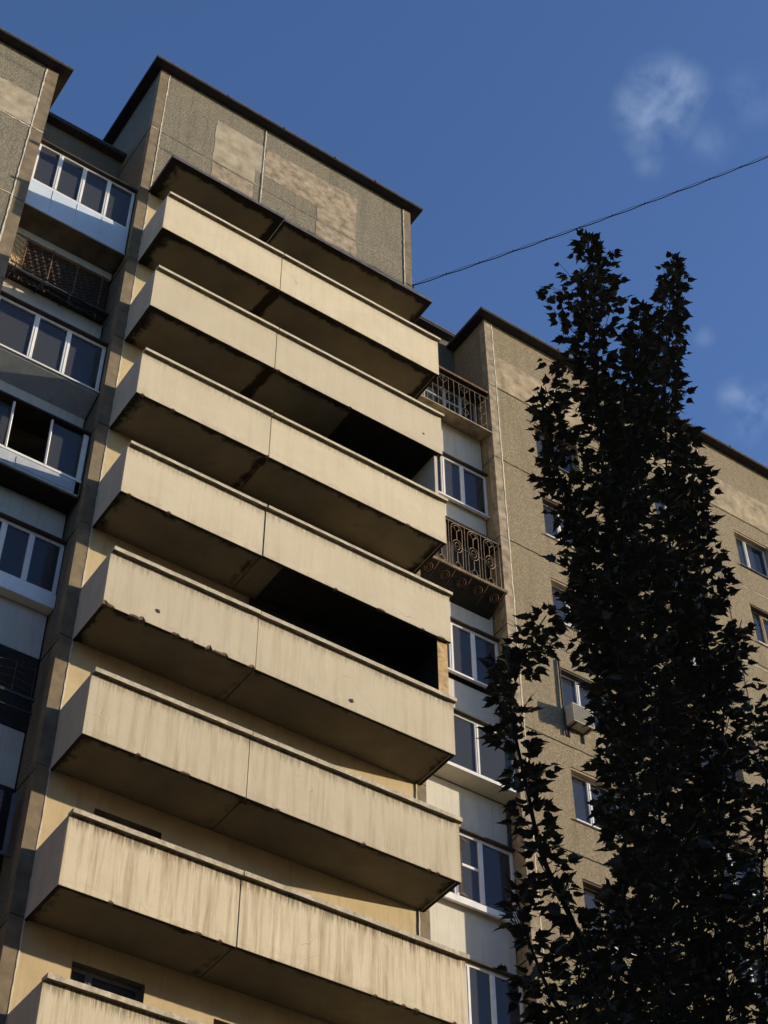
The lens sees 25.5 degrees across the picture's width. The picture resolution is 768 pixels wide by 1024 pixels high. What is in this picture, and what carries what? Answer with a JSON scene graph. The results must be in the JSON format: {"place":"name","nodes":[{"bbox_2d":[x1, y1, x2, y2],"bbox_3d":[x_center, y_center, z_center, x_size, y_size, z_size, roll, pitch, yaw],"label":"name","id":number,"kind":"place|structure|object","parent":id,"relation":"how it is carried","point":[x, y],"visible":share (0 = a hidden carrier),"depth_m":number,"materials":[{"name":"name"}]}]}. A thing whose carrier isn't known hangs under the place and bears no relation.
{"place":"outdoors","nodes":[
{"label":"outdoors","id":0,"kind":"place"},
{"bbox_2d":[0,0,767,466],"label":"sky","id":1,"kind":"structure","parent":0,"point":[511,125],"materials":[{"name":"blue"}]},
{"label":"ground","id":2,"kind":"structure","parent":0,"visible":0},
{"bbox_2d":[0,27,767,1023],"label":"apartment building","id":3,"kind":"structure","parent":2,"relation":"on","point":[278,539],"depth_m":33.05,"materials":[{"name":"concrete"},{"name":"plaster"},{"name":"glass"}]},
{"bbox_2d":[534,423,575,474],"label":"window","id":4,"kind":"structure","parent":3,"relation":"in","point":[542,437],"depth_m":43.83,"materials":[{"name":"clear glass"}]},
{"bbox_2d":[557,660,566,735],"bbox_3d":[3.881,4.025,37.008,0.053,2.173,0.073,26,-52,-23],"label":"drainpipe","id":5,"kind":"object","parent":3,"relation":"attached to","point":[562,697],"visible":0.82,"depth_m":36.94,"materials":[{"name":"metal"}]},
{"bbox_2d":[542,497,582,549],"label":"window","id":6,"kind":"structure","parent":3,"relation":"in","point":[548,518],"depth_m":41.58,"materials":[{"name":"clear glass"}]},
{"bbox_2d":[551,578,593,631],"bbox_3d":[4.433,2.337,39.520,1.440,1.405,0.270,26,-52,-23],"label":"window","id":7,"kind":"structure","parent":3,"relation":"in","point":[557,586],"depth_m":39.65,"materials":[{"name":"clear glass"}]},
{"bbox_2d":[565,702,594,743],"bbox_3d":[4.226,4.562,36.553,0.580,0.770,0.300,26,-52,-23],"label":"air conditioner","id":8,"kind":"object","parent":3,"relation":"attached to","point":[576,714],"visible":0.82,"depth_m":36.49,"materials":[{"name":"metal"}]},
{"bbox_2d":[560,668,604,724],"bbox_3d":[4.446,4.254,37.508,1.440,1.405,0.270,26,-52,-23],"label":"window","id":9,"kind":"structure","parent":3,"relation":"in","point":[572,692],"depth_m":37.76,"materials":[{"name":"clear glass"}]},
{"bbox_2d":[412,156,767,288],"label":"overhead cable","id":10,"kind":"object","parent":3,"relation":"attached to","point":[546,239],"visible":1,"depth_m":44.30,"materials":[{"name":"black rubber"}]},
{"bbox_2d":[571,768,621,838],"bbox_3d":[4.458,6.172,35.495,1.440,1.405,0.270,26,-52,-23],"label":"window","id":11,"kind":"structure","parent":3,"relation":"in","point":[582,783],"depth_m":35.69,"materials":[{"name":"clear glass"}]},
{"bbox_2d":[582,879,636,955],"bbox_3d":[4.471,8.090,33.482,1.440,1.405,0.270,26,-52,-23],"label":"window","id":12,"kind":"structure","parent":3,"relation":"in","point":[590,889],"depth_m":33.75,"materials":[{"name":"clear glass"}]},
{"bbox_2d":[655,492,689,531],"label":"window","id":13,"kind":"structure","parent":3,"relation":"in","point":[657,505],"depth_m":45.22,"materials":[{"name":"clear glass"}]},
{"bbox_2d":[666,569,700,600],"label":"window","id":14,"kind":"structure","parent":3,"relation":"in","point":[676,583],"depth_m":43.39,"materials":[{"name":"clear glass"}]},
{"bbox_2d":[701,738,741,792],"bbox_3d":[7.707,5.851,39.049,1.410,1.405,0.270,26,-52,-23],"label":"window","id":15,"kind":"structure","parent":3,"relation":"in","point":[736,774],"depth_m":39.32,"materials":[{"name":"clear glass"}]},
{"bbox_2d":[716,832,763,898],"bbox_3d":[7.720,7.768,37.036,1.410,1.405,0.270,26,-52,-23],"label":"window","id":16,"kind":"structure","parent":3,"relation":"in","point":[751,850],"depth_m":37.33,"materials":[{"name":"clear glass"}]},
{"bbox_2d":[733,530,767,578],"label":"window","id":17,"kind":"structure","parent":3,"relation":"in","point":[751,554],"depth_m":46.49,"materials":[{"name":"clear glass"}]},
{"bbox_2d":[734,946,767,1005],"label":"window","id":18,"kind":"structure","parent":3,"relation":"in","point":[756,962],"depth_m":35.28,"materials":[{"name":"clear glass"}]},
{"bbox_2d":[750,604,767,646],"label":"window","id":19,"kind":"structure","parent":3,"relation":"in","point":[760,618],"depth_m":44.43,"materials":[{"name":"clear glass"}]},
{"bbox_2d":[475,228,767,1023],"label":"poplar tree","id":20,"kind":"object","parent":2,"relation":"on","point":[646,863],"visible":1,"depth_m":8.91,"materials":[{"name":"green plant"}]}
]}

